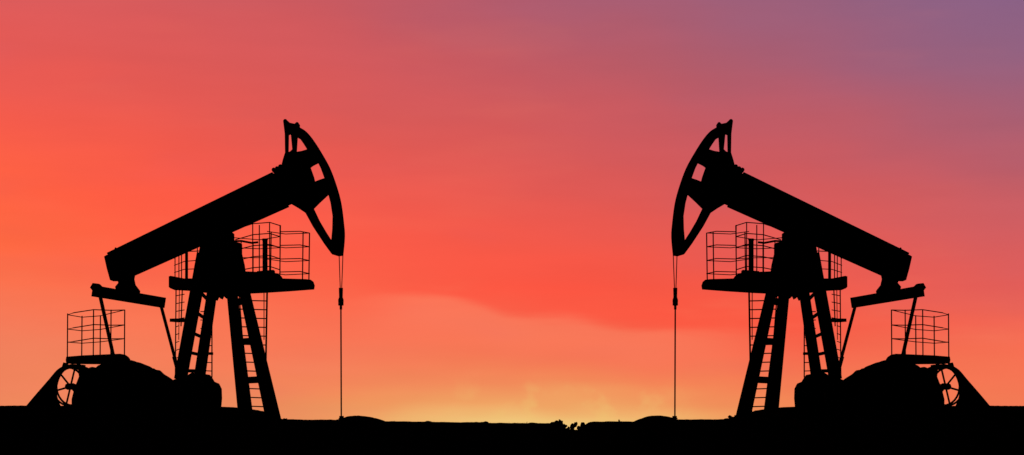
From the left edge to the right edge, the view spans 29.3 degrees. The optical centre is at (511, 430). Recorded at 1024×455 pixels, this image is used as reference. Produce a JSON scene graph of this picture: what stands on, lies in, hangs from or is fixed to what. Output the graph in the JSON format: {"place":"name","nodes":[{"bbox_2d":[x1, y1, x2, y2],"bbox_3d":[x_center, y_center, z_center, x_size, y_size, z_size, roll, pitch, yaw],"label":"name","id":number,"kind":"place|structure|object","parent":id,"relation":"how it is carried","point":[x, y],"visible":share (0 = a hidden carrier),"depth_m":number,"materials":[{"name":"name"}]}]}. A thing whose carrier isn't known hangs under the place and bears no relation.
{"place":"outdoors","nodes":[
{"label":"outdoors","id":0,"kind":"place"},
{"bbox_2d":[0,405,1023,454],"bbox_3d":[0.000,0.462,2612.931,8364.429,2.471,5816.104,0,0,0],"label":"ground","id":1,"kind":"structure","parent":0,"point":[796,430],"depth_m":50.73,"materials":[{"name":"soil"}]},
{"bbox_2d":[26,119,344,418],"bbox_3d":[-10.005,-4.760,59.975,9.750,9.520,1.650,0,0,0],"label":"oil pumpjack","id":2,"kind":"object","parent":1,"relation":"on","point":[219,271],"visible":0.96,"depth_m":59.74,"materials":[{"name":"black metal"}]},
{"bbox_2d":[283,415,735,429],"bbox_3d":[-0.052,-0.208,60.016,13.969,0.564,0.507,0,0,0],"label":"earth rubble","id":3,"kind":"object","parent":1,"relation":"on","point":[582,426],"visible":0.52,"depth_m":59.95,"materials":[{"name":"black soil"}]},
{"bbox_2d":[671,119,989,418],"bbox_3d":[9.765,-4.760,59.975,9.750,9.520,1.650,0,0,0],"label":"oil pumpjack","id":4,"kind":"object","parent":1,"relation":"on","point":[902,378],"visible":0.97,"depth_m":59.74,"materials":[{"name":"black metal"}]},
{"bbox_2d":[0,0,1023,429],"label":"sky","id":5,"kind":"structure","parent":0,"point":[508,174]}
]}

